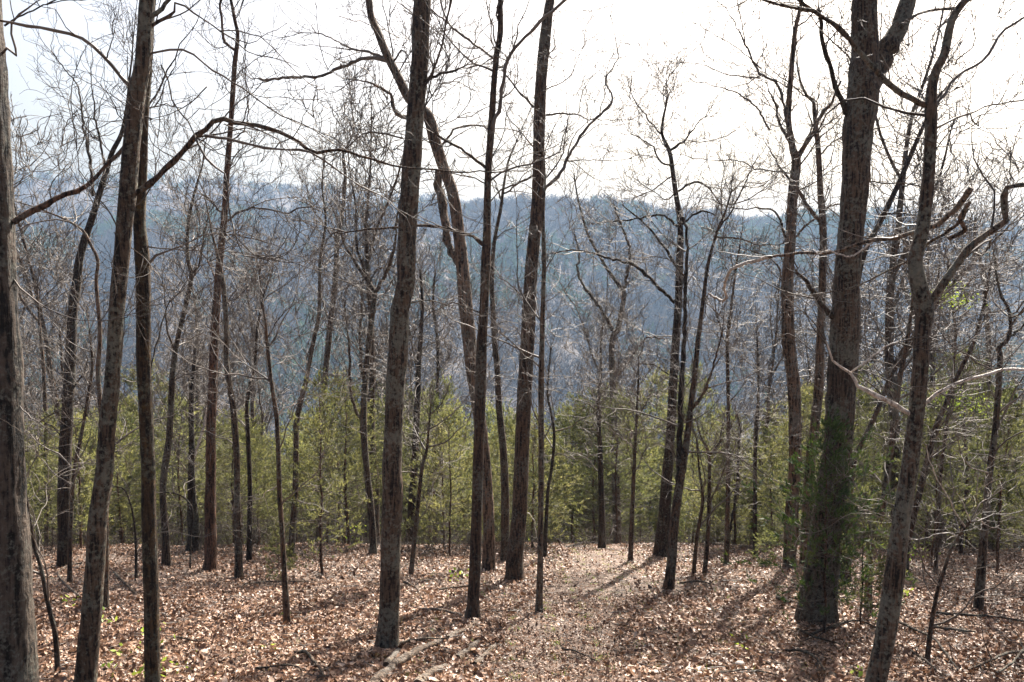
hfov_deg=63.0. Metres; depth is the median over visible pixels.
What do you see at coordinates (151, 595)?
hardwood tree
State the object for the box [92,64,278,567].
hardwood tree
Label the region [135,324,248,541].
bare tree
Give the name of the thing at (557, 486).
cedar tree
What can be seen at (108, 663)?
seedling
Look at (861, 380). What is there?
cedar tree
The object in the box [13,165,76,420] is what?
bare tree
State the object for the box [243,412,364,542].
cedar tree
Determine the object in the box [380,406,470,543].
cedar tree
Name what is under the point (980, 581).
hardwood tree
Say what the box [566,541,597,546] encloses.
fallen branch
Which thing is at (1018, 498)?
cedar tree
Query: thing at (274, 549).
young cedar
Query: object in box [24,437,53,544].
cedar tree
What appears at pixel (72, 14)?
sky
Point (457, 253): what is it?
hardwood tree
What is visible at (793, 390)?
hardwood tree
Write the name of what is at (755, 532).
sapling
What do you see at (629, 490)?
cedar tree
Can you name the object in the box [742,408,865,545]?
cedar tree
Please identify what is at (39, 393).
bare tree
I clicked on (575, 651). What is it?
fallen branch
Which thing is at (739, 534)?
cedar tree
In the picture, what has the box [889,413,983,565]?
cedar tree
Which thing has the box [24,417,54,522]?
cedar tree
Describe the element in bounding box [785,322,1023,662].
sapling
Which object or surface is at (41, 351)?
sapling
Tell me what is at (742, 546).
fallen log
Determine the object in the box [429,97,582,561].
hardwood tree
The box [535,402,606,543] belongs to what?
cedar tree
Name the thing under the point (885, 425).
cedar tree
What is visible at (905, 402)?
cedar tree
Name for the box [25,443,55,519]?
cedar tree
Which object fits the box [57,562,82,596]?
fallen branch
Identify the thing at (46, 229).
bare tree
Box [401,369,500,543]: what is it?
cedar tree
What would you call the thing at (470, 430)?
cedar tree
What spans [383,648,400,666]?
fallen log
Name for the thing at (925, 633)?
fallen branch
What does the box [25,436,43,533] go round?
cedar tree
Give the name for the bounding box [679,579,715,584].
fallen branch
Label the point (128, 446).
cedar tree
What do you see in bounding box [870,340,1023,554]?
cedar tree
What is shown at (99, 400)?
hardwood tree
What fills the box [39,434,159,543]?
cedar tree
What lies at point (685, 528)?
cedar tree
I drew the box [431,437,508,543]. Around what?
cedar tree
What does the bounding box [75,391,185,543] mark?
cedar tree
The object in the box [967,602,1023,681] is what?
fallen branch
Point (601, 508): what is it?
hardwood tree
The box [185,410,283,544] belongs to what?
cedar tree
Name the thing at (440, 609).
fallen branch
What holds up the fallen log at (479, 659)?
on the ground at (569, 586)
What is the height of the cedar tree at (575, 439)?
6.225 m
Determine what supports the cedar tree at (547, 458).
on the ground at (569, 586)
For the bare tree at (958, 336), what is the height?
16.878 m
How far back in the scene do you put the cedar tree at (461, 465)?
17.50 m
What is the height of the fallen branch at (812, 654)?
0.357 m
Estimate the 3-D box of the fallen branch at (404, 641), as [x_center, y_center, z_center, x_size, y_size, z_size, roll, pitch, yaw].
[-0.980,3.149,9.008,0.435,0.261,0.600,2,5,21]
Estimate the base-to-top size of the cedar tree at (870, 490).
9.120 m
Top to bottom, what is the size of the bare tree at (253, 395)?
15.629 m
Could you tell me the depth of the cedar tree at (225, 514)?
33.75 m
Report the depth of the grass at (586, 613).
10.96 m
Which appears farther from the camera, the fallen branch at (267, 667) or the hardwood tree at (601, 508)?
the hardwood tree at (601, 508)
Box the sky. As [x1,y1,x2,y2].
[2,0,1023,227]
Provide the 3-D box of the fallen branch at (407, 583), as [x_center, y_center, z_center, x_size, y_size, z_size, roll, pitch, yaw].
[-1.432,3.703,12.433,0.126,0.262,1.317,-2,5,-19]
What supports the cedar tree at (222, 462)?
on the ground at (569, 586)
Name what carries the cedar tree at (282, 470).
on the ground at (569, 586)
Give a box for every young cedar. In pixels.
[258,526,301,579]
[720,406,916,642]
[746,527,783,567]
[831,484,917,622]
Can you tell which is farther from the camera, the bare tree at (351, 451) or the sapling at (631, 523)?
the bare tree at (351, 451)
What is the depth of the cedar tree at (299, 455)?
35.72 m
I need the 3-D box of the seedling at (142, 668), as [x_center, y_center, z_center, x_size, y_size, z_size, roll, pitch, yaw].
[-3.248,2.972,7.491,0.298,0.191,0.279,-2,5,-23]
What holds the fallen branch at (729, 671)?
on the ground at (569, 586)
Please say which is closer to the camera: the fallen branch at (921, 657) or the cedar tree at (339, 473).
the fallen branch at (921, 657)
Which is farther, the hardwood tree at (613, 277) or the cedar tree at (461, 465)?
the hardwood tree at (613, 277)
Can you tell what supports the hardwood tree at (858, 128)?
on the ground at (569, 586)
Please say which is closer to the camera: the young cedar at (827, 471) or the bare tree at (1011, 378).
the young cedar at (827, 471)
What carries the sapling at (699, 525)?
on the ground at (569, 586)
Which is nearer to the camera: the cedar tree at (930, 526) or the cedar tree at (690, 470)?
the cedar tree at (930, 526)
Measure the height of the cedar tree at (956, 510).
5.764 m
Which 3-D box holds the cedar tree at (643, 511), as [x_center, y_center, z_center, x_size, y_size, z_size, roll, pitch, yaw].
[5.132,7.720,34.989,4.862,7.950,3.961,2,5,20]
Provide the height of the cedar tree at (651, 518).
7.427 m
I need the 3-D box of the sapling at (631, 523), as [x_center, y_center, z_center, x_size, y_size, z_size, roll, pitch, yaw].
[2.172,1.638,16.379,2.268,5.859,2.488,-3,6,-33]
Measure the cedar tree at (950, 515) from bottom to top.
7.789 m
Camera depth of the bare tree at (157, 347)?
35.24 m
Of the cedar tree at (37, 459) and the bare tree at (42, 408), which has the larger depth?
the bare tree at (42, 408)
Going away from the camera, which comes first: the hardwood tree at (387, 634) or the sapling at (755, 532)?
the hardwood tree at (387, 634)
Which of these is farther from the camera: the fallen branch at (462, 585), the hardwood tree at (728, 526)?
the hardwood tree at (728, 526)
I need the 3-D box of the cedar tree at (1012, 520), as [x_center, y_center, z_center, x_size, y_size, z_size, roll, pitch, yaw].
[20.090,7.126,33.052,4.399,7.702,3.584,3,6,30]
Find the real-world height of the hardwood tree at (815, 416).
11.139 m
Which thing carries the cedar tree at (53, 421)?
on the ground at (569, 586)
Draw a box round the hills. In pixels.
[14,179,1023,540]
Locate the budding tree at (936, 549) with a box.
[854,189,1023,571]
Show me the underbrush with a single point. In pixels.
(159, 535)
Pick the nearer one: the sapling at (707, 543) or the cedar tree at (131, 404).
the sapling at (707, 543)
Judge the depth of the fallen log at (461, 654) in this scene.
8.72 m
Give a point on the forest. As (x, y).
(510, 209)
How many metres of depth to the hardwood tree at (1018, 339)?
21.62 m
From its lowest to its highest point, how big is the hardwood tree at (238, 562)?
7.532 m
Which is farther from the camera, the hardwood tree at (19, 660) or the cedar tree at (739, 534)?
the cedar tree at (739, 534)
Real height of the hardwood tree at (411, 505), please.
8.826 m
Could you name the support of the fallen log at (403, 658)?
on the ground at (569, 586)
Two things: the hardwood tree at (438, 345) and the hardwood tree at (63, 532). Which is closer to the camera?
the hardwood tree at (63, 532)
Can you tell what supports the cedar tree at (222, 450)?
on the ground at (569, 586)
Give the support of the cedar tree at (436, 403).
on the ground at (569, 586)
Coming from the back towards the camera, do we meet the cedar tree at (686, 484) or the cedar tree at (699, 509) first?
the cedar tree at (699, 509)
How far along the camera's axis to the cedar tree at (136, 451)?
31.31 m
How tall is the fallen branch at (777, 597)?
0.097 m
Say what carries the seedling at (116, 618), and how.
on the ground at (569, 586)
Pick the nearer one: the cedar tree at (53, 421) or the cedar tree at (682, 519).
the cedar tree at (53, 421)
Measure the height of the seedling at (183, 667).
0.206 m
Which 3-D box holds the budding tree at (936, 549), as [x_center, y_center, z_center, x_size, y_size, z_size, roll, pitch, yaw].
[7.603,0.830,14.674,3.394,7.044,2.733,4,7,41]
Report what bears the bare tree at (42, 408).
on the ground at (569, 586)
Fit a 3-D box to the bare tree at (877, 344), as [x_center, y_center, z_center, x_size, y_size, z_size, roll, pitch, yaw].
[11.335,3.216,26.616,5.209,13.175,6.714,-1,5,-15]
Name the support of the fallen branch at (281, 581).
on the ground at (569, 586)
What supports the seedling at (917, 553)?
on the ground at (569, 586)
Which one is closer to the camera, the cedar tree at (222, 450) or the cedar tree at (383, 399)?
the cedar tree at (222, 450)
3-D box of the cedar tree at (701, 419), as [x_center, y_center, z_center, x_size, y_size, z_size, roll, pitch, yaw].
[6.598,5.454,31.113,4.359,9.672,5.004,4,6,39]
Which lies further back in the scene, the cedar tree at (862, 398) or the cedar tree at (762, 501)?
the cedar tree at (762, 501)
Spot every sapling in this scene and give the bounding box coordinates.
[16,223,97,544]
[18,254,164,583]
[24,383,116,672]
[62,401,284,580]
[97,152,385,623]
[111,395,222,569]
[269,276,534,574]
[336,87,623,612]
[487,282,649,557]
[564,275,693,560]
[594,351,820,575]
[636,336,802,574]
[699,269,827,557]
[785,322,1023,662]
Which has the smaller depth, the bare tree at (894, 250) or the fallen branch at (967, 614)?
the fallen branch at (967, 614)
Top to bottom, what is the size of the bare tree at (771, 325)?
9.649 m
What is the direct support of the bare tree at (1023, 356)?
on the ground at (569, 586)
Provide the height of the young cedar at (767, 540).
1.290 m
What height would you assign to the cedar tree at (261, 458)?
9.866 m
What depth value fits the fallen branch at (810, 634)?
9.28 m
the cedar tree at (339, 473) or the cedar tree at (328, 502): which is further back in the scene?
the cedar tree at (328, 502)
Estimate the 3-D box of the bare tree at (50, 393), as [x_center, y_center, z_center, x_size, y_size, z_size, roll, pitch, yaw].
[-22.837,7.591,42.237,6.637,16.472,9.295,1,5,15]
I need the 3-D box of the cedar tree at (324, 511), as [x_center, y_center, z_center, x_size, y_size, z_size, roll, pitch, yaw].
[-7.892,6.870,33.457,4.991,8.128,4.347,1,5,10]
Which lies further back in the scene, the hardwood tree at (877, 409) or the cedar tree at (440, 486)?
the cedar tree at (440, 486)
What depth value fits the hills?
594.44 m
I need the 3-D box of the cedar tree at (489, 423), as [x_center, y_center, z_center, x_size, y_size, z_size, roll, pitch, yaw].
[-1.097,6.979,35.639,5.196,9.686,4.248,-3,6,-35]
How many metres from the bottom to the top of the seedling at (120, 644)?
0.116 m
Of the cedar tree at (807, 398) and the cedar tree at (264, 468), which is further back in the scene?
the cedar tree at (264, 468)
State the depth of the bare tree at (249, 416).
39.29 m
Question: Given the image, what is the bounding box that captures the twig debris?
[32,541,1023,681]
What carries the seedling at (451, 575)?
on the ground at (569, 586)
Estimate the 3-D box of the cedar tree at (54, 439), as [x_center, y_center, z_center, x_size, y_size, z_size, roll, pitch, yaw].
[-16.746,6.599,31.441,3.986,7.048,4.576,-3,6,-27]
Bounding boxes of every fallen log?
[369,638,442,681]
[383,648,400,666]
[414,663,447,681]
[446,620,478,640]
[455,639,479,658]
[471,642,497,667]
[710,542,772,553]
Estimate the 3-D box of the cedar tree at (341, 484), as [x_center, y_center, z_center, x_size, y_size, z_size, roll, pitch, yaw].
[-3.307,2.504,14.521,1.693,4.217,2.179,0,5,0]
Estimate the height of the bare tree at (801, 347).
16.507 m
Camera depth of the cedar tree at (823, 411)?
24.77 m
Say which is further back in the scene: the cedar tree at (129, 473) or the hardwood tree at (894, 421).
the cedar tree at (129, 473)
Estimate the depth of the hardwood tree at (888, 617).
6.57 m
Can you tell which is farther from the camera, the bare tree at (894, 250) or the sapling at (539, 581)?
the bare tree at (894, 250)
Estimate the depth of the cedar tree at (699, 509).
34.26 m
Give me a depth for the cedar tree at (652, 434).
41.28 m
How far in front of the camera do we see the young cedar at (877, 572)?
10.12 m
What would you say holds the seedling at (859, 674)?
on the ground at (569, 586)
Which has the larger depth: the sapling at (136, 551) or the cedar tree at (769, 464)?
the cedar tree at (769, 464)
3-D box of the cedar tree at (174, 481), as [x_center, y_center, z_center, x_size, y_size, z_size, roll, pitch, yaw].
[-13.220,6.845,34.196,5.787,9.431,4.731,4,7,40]
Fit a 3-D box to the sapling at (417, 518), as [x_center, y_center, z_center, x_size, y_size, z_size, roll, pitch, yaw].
[-1.682,1.603,14.222,4.312,5.410,4.230,0,5,0]
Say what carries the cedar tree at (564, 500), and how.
on the ground at (569, 586)
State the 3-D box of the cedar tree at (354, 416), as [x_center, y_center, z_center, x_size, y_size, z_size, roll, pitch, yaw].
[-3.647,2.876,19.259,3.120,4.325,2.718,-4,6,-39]
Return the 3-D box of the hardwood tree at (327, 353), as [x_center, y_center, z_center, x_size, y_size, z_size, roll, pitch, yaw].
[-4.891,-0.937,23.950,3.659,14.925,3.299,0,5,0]
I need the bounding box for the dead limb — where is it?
[707,186,973,330]
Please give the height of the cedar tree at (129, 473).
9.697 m
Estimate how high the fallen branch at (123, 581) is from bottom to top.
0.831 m
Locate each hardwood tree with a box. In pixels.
[0,0,215,681]
[0,0,602,681]
[10,101,248,609]
[11,0,166,566]
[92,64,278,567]
[108,0,353,571]
[133,0,375,681]
[137,148,308,579]
[155,207,336,561]
[201,89,395,556]
[226,0,532,571]
[257,126,417,555]
[283,0,625,618]
[287,35,397,541]
[295,0,541,649]
[354,204,500,544]
[383,217,489,542]
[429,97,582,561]
[460,0,675,581]
[503,307,659,548]
[506,80,854,589]
[531,109,680,543]
[538,0,764,557]
[625,0,946,568]
[645,175,827,564]
[698,0,1023,681]
[728,0,1012,625]
[730,1,906,564]
[732,0,1023,578]
[790,152,1022,584]
[793,155,1023,609]
[830,147,1023,610]
[897,178,1023,546]
[899,138,1023,575]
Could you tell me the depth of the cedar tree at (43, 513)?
27.82 m
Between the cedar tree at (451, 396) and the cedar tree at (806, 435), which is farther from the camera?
the cedar tree at (451, 396)
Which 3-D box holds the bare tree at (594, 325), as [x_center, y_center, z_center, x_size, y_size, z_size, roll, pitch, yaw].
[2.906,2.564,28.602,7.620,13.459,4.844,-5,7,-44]
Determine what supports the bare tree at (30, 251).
on the ground at (569, 586)
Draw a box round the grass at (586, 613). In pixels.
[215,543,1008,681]
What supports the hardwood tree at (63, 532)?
on the ground at (569, 586)
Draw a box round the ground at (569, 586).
[32,544,1023,681]
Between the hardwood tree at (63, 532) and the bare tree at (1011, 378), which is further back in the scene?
the bare tree at (1011, 378)
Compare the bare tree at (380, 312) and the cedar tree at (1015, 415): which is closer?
the cedar tree at (1015, 415)
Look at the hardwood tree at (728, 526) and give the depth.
15.70 m
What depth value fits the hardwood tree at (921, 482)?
13.95 m
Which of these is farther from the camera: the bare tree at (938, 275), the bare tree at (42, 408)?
the bare tree at (42, 408)
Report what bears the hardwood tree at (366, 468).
on the ground at (569, 586)
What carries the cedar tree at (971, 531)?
on the ground at (569, 586)
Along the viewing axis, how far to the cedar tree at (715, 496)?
21.28 m
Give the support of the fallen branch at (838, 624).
on the ground at (569, 586)
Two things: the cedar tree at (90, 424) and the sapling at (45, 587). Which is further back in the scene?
the cedar tree at (90, 424)
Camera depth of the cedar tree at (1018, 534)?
25.21 m
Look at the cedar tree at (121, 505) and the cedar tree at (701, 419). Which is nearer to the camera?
the cedar tree at (121, 505)
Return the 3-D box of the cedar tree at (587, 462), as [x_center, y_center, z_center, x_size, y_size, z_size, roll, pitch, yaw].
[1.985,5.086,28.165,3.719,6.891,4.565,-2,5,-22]
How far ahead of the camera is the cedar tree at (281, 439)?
27.25 m
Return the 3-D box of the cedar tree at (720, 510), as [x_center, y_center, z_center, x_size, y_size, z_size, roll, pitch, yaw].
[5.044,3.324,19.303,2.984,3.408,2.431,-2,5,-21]
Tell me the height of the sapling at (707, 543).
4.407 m
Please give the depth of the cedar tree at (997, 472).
17.50 m
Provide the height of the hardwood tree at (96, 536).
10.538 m
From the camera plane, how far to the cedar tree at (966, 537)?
21.25 m
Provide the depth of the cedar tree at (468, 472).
24.86 m
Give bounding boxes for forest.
[14,169,1023,548]
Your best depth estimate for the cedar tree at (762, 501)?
31.30 m
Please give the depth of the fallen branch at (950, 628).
9.61 m
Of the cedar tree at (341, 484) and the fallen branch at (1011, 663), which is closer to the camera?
the fallen branch at (1011, 663)
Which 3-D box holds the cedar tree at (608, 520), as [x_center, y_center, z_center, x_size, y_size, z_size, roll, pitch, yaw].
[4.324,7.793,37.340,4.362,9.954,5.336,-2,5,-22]
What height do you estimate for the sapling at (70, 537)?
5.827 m
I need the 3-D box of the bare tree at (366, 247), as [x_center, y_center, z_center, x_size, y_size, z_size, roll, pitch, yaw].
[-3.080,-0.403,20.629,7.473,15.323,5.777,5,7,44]
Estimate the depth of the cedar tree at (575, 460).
38.11 m
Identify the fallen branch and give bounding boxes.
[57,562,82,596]
[109,566,141,599]
[160,622,210,650]
[243,571,331,584]
[256,664,304,671]
[294,650,324,676]
[391,616,447,646]
[403,581,422,598]
[419,607,462,615]
[437,581,492,589]
[561,647,596,661]
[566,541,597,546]
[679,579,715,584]
[714,668,792,679]
[775,596,790,602]
[784,643,834,676]
[792,614,844,649]
[811,603,877,634]
[899,620,958,670]
[902,625,951,680]
[928,602,998,639]
[936,605,1023,621]
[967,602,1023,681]
[996,619,1023,673]
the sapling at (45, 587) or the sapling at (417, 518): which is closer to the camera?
the sapling at (45, 587)
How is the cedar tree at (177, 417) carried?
on the ground at (569, 586)
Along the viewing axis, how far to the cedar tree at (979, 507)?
27.70 m
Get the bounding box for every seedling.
[100,652,119,678]
[101,614,117,622]
[110,641,140,658]
[131,657,166,676]
[138,620,175,643]
[169,650,196,673]
[445,567,468,580]
[850,665,862,678]
[877,523,940,561]
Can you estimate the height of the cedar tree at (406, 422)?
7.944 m
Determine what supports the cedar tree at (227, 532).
on the ground at (569, 586)
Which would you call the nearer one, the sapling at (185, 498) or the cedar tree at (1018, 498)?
the sapling at (185, 498)
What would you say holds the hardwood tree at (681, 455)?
on the ground at (569, 586)
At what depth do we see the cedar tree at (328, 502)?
26.77 m
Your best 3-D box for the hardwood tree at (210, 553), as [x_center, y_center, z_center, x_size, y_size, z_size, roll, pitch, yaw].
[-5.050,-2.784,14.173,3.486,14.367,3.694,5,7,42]
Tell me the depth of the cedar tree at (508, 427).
19.94 m
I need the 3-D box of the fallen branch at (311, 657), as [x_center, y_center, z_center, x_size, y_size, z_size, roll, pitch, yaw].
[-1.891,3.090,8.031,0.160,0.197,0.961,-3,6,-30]
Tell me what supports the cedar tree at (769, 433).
on the ground at (569, 586)
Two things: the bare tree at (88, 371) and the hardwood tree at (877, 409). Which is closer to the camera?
the hardwood tree at (877, 409)
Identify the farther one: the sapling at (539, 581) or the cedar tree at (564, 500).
the cedar tree at (564, 500)
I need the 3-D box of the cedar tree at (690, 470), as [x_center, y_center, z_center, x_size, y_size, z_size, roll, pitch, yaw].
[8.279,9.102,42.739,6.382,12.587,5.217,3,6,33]
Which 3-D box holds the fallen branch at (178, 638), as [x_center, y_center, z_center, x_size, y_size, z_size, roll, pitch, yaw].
[-3.352,3.129,8.710,0.509,0.184,0.833,-1,5,-11]
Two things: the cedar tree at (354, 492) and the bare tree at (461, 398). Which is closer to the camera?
the cedar tree at (354, 492)
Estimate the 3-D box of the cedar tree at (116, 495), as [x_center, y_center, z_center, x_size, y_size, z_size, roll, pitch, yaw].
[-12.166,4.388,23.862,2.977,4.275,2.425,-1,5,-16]
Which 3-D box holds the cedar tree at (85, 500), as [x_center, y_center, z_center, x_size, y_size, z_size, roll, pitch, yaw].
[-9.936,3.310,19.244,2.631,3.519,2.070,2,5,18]
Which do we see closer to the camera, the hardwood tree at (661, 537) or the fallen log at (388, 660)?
the fallen log at (388, 660)
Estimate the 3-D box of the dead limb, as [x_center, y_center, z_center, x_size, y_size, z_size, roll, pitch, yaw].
[3.346,-0.787,8.903,2.764,1.477,1.512,3,6,31]
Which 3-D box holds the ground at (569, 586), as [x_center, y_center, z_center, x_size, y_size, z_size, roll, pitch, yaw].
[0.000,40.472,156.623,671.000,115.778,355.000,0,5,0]
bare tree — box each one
[9,94,166,503]
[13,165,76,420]
[15,198,107,462]
[18,309,43,456]
[20,310,156,543]
[24,329,127,508]
[24,337,140,486]
[26,369,89,461]
[119,322,236,544]
[121,233,282,491]
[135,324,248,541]
[137,278,276,551]
[148,199,315,544]
[177,368,275,541]
[184,321,346,541]
[260,0,511,543]
[315,249,468,523]
[342,377,384,538]
[351,263,473,537]
[433,377,513,528]
[519,225,701,544]
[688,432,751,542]
[709,218,833,538]
[757,300,888,520]
[761,228,903,449]
[765,0,1023,542]
[784,234,971,545]
[824,124,1023,547]
[894,281,1014,544]
[949,336,1023,547]
[983,302,1023,483]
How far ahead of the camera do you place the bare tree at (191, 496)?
17.74 m
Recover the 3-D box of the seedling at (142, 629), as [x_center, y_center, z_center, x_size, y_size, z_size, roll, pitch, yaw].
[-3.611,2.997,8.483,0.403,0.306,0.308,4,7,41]
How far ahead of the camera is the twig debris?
11.29 m
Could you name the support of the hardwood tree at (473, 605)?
on the ground at (569, 586)
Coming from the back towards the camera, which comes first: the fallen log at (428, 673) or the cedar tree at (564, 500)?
the cedar tree at (564, 500)
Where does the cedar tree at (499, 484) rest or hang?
on the ground at (569, 586)
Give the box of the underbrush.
[31,505,1023,556]
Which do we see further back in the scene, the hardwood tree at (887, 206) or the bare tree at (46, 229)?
the bare tree at (46, 229)
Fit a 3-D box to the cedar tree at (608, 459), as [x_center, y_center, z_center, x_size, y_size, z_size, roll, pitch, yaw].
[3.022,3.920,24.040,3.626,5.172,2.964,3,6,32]
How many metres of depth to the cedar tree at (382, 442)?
27.07 m
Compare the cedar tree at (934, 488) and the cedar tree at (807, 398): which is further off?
the cedar tree at (934, 488)
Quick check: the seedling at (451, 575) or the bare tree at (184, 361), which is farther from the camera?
the bare tree at (184, 361)
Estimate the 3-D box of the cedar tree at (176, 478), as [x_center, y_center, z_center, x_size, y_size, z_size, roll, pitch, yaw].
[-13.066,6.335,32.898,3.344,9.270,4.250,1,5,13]
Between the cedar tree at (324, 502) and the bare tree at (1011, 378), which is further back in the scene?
the bare tree at (1011, 378)
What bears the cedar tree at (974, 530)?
on the ground at (569, 586)
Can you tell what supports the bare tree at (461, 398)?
on the ground at (569, 586)
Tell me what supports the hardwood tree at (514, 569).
on the ground at (569, 586)
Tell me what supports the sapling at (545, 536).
on the ground at (569, 586)
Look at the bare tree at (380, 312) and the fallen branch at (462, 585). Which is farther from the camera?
the bare tree at (380, 312)
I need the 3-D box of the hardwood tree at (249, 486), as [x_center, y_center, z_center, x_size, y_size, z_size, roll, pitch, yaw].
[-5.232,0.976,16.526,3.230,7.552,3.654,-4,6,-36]
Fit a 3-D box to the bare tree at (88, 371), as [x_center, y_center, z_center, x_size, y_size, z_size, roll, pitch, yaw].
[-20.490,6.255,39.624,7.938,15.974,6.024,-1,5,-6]
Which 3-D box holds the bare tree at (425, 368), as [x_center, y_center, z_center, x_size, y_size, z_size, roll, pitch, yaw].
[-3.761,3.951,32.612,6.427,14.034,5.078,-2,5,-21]
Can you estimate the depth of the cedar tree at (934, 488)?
26.65 m
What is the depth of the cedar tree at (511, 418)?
21.75 m
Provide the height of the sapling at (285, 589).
5.842 m
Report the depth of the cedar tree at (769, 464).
32.27 m
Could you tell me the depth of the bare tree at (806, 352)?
27.22 m
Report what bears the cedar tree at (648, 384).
on the ground at (569, 586)
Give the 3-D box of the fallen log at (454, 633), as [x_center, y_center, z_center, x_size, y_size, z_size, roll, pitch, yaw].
[-0.532,3.313,9.601,0.102,0.222,0.878,2,5,21]
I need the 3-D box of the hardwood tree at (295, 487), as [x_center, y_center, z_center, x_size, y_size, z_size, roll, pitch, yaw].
[-4.029,-0.053,16.881,3.240,9.686,3.016,4,6,36]
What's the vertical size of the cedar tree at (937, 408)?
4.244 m
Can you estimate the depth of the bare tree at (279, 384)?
45.22 m
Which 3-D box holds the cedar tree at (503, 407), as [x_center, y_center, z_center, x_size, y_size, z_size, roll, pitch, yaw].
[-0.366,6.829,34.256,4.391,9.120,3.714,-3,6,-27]
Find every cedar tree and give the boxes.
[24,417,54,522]
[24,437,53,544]
[25,399,137,540]
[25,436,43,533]
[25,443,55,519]
[27,441,82,545]
[28,410,135,547]
[28,468,56,544]
[31,423,75,536]
[32,405,139,545]
[35,422,133,543]
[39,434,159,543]
[51,358,224,545]
[52,405,181,543]
[54,400,186,542]
[74,421,157,542]
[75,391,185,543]
[110,393,159,543]
[111,392,240,545]
[115,387,229,545]
[130,405,230,543]
[172,408,292,536]
[172,441,275,545]
[180,417,291,543]
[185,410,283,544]
[199,403,290,543]
[203,429,298,544]
[217,418,302,542]
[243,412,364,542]
[243,429,336,541]
[243,431,340,541]
[262,410,339,542]
[263,366,369,575]
[265,421,368,542]
[272,422,381,542]
[281,373,414,543]
[284,395,383,542]
[301,369,367,541]
[304,413,405,542]
[323,395,440,542]
[351,387,459,543]
[353,378,438,542]
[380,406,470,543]
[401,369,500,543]
[402,389,491,541]
[402,405,499,555]
[403,421,472,550]
[419,447,499,543]
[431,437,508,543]
[454,397,532,540]
[458,394,511,533]
[460,406,573,541]
[460,410,553,541]
[460,419,473,446]
[482,434,567,540]
[491,408,588,547]
[494,438,586,541]
[527,389,629,542]
[530,425,606,542]
[532,386,660,543]
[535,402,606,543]
[535,412,604,542]
[553,382,672,543]
[553,391,674,543]
[576,420,654,543]
[585,362,716,542]
[586,447,679,541]
[592,409,691,544]
[620,401,704,541]
[621,362,741,542]
[622,390,680,541]
[635,378,746,542]
[672,402,768,542]
[679,425,766,544]
[683,414,802,543]
[684,428,766,541]
[688,447,768,543]
[721,421,802,544]
[733,381,868,549]
[733,400,799,543]
[739,436,797,544]
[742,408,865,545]
[743,381,870,542]
[763,405,868,534]
[779,390,941,544]
[780,360,889,546]
[852,389,926,547]
[853,382,952,545]
[856,379,888,548]
[856,386,976,547]
[863,367,1009,546]
[869,406,979,547]
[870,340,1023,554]
[889,410,950,546]
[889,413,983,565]
[914,371,1021,546]
[916,363,1023,547]
[928,399,1023,547]
[929,411,1023,546]
[942,383,1023,547]
[959,382,1023,573]
[962,419,1023,549]
[974,399,1023,542]
[975,437,1022,548]
[1001,403,1023,548]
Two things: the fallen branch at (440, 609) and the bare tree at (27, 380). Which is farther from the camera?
the bare tree at (27, 380)

